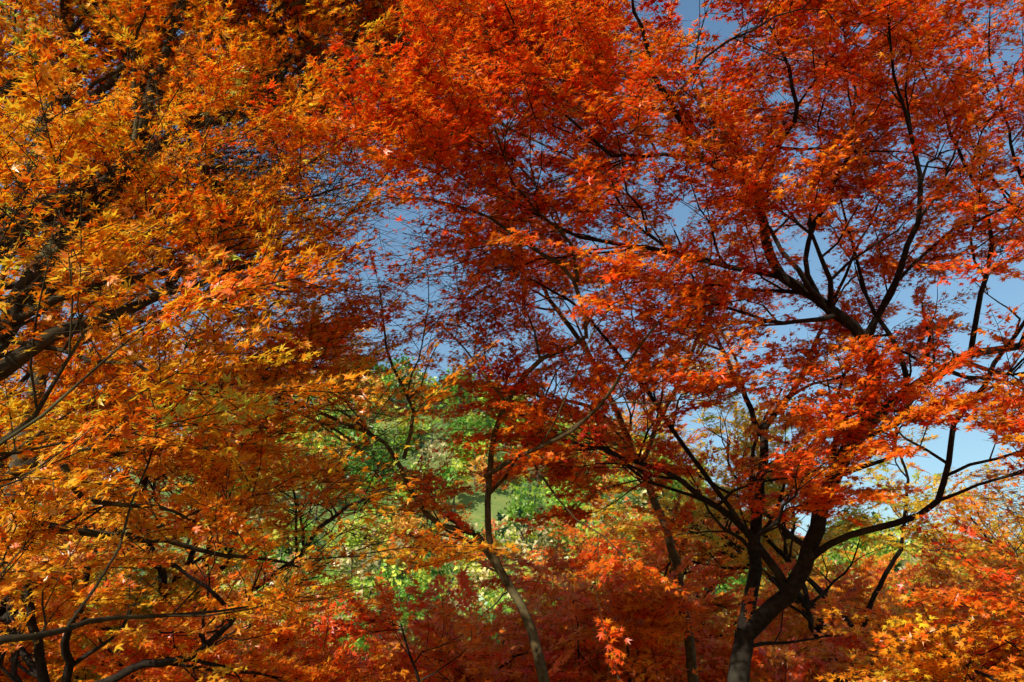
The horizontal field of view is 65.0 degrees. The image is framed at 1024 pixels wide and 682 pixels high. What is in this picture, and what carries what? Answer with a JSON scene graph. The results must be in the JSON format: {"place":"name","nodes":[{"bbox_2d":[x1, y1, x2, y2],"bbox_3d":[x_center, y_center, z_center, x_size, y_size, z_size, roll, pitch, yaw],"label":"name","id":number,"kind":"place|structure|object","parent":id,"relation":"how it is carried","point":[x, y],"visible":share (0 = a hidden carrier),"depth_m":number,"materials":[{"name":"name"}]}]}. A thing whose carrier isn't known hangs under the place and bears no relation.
{"place":"outdoors","nodes":[
{"label":"outdoors","id":0,"kind":"place"},
{"bbox_2d":[40,400,909,679],"bbox_3d":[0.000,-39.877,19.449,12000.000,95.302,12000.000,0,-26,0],"label":"ground","id":1,"kind":"structure","parent":0,"point":[500,499],"depth_m":179.37,"materials":[{"name":"green plant"}]},
{"bbox_2d":[0,548,108,681],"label":"maple","id":2,"kind":"object","parent":1,"relation":"on","point":[4,677],"visible":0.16,"depth_m":16.11,"materials":[{"name":"orange plant"}]},
{"bbox_2d":[0,422,123,588],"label":"maple","id":3,"kind":"object","parent":1,"relation":"on","point":[74,523],"visible":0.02,"depth_m":19.30,"materials":[{"name":"orange plant"}]},
{"bbox_2d":[3,569,133,680],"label":"maple","id":4,"kind":"object","parent":1,"relation":"on","point":[88,627],"depth_m":22.19,"materials":[{"name":"orange plant"}]},
{"bbox_2d":[20,509,322,681],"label":"maple","id":5,"kind":"object","parent":1,"relation":"on","point":[151,574],"visible":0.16,"depth_m":17.61,"materials":[{"name":"orange plant"}]},
{"bbox_2d":[0,368,360,681],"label":"maple","id":6,"kind":"object","parent":1,"relation":"on","point":[29,616],"visible":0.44,"depth_m":10.41,"materials":[{"name":"orange plant"}]},
{"bbox_2d":[0,242,389,678],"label":"maple","id":7,"kind":"object","parent":1,"relation":"on","point":[3,610],"visible":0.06,"depth_m":14.00,"materials":[{"name":"orange plant"}]},
{"bbox_2d":[36,560,354,681],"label":"maple","id":8,"kind":"object","parent":1,"relation":"on","point":[169,673],"visible":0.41,"depth_m":13.20,"materials":[{"name":"orange plant"}]},
{"bbox_2d":[45,282,529,670],"bbox_3d":[-5.797,4.276,19.270,11.830,12.563,8.600,22,-33,-37],"label":"maple","id":9,"kind":"object","parent":1,"relation":"on","point":[265,501],"visible":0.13,"depth_m":18.29,"materials":[{"name":"orange plant"}]},
{"bbox_2d":[0,0,601,643],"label":"maple tree","id":10,"kind":"object","parent":1,"relation":"on","point":[126,200],"visible":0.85,"depth_m":5.25,"materials":[{"name":"orange plant"}]},
{"bbox_2d":[0,0,714,568],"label":"maple tree","id":11,"kind":"object","parent":1,"relation":"on","point":[322,16],"visible":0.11,"depth_m":9.60,"materials":[{"name":"orange plant"}]},
{"bbox_2d":[222,554,603,681],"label":"red maple","id":12,"kind":"object","parent":1,"relation":"on","point":[439,659],"visible":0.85,"depth_m":11.70,"materials":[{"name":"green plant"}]},
{"bbox_2d":[176,0,839,681],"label":"maple tree","id":13,"kind":"object","parent":1,"relation":"on","point":[632,268],"visible":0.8,"depth_m":6.32,"materials":[{"name":"red plant"}]},
{"bbox_2d":[33,348,1011,681],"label":"hill forest trees","id":14,"kind":"object","parent":1,"relation":"on","point":[491,596],"visible":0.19,"depth_m":160.57,"materials":[{"name":"green plant"}]},
{"bbox_2d":[467,525,725,681],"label":"red maple","id":15,"kind":"object","parent":1,"relation":"on","point":[657,624],"visible":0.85,"depth_m":10.91,"materials":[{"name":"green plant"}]},
{"bbox_2d":[390,150,803,681],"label":"maple tree","id":16,"kind":"object","parent":1,"relation":"on","point":[691,661],"visible":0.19,"depth_m":11.29,"materials":[{"name":"red plant"}]},
{"bbox_2d":[411,384,817,659],"bbox_3d":[3.165,6.701,20.513,11.800,9.333,11.104,0,-26,0],"label":"maple","id":17,"kind":"object","parent":1,"relation":"on","point":[726,599],"visible":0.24,"depth_m":18.93,"materials":[{"name":"orange plant"}]},
{"bbox_2d":[457,558,781,681],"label":"maple","id":18,"kind":"object","parent":1,"relation":"on","point":[525,588],"visible":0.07,"depth_m":14.81,"materials":[{"name":"red plant"}]},
{"bbox_2d":[339,0,1023,681],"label":"maple tree","id":19,"kind":"object","parent":1,"relation":"on","point":[751,174],"visible":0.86,"depth_m":7.29,"materials":[{"name":"red plant"}]},
{"bbox_2d":[537,559,862,681],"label":"maple","id":20,"kind":"object","parent":1,"relation":"on","point":[789,635],"visible":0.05,"depth_m":17.24,"materials":[{"name":"red plant"}]},
{"bbox_2d":[546,562,869,681],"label":"red maple","id":21,"kind":"object","parent":1,"relation":"on","point":[812,653],"visible":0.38,"depth_m":13.19,"materials":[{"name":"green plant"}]},
{"bbox_2d":[569,325,1002,681],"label":"maple","id":22,"kind":"object","parent":1,"relation":"on","point":[788,550],"visible":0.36,"depth_m":15.87,"materials":[{"name":"orange plant"}]},
{"bbox_2d":[717,536,961,674],"bbox_3d":[10.686,10.131,25.326,9.040,7.461,9.257,0,-26,0],"label":"maple","id":23,"kind":"object","parent":1,"relation":"on","point":[880,597],"visible":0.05,"depth_m":24.65,"materials":[{"name":"orange plant"}]},
{"bbox_2d":[704,553,980,681],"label":"maple","id":24,"kind":"object","parent":1,"relation":"on","point":[877,575],"visible":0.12,"depth_m":18.25,"materials":[{"name":"orange plant"}]},
{"bbox_2d":[812,570,1023,681],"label":"maple","id":25,"kind":"object","parent":1,"relation":"on","point":[923,668],"visible":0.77,"depth_m":7.28,"materials":[{"name":"orange plant"}]},
{"bbox_2d":[857,441,1023,586],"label":"maple","id":26,"kind":"object","parent":1,"relation":"on","point":[917,474],"visible":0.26,"depth_m":21.76,"materials":[{"name":"orange plant"}]},
{"bbox_2d":[868,395,1023,681],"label":"maple","id":27,"kind":"object","parent":1,"relation":"on","point":[954,599],"visible":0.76,"depth_m":6.75,"materials":[{"name":"orange plant"}]},
{"bbox_2d":[871,466,1023,681],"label":"maple","id":28,"kind":"object","parent":1,"relation":"on","point":[950,577],"visible":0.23,"depth_m":9.08,"materials":[{"name":"orange plant"}]},
{"bbox_2d":[889,391,1023,668],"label":"maple","id":29,"kind":"object","parent":1,"relation":"on","point":[959,504],"visible":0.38,"depth_m":17.00,"materials":[{"name":"orange plant"}]},
{"bbox_2d":[899,503,1023,636],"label":"maple","id":30,"kind":"object","parent":1,"relation":"on","point":[938,558],"visible":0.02,"depth_m":22.39,"materials":[{"name":"orange plant"}]},
{"bbox_2d":[927,532,1023,673],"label":"maple","id":31,"kind":"object","parent":1,"relation":"on","point":[1021,537],"depth_m":17.44,"materials":[{"name":"orange plant"}]},
{"bbox_2d":[0,0,1023,569],"label":"sky","id":32,"kind":"structure","parent":0,"point":[969,447],"materials":[{"name":"blue"}]}
]}

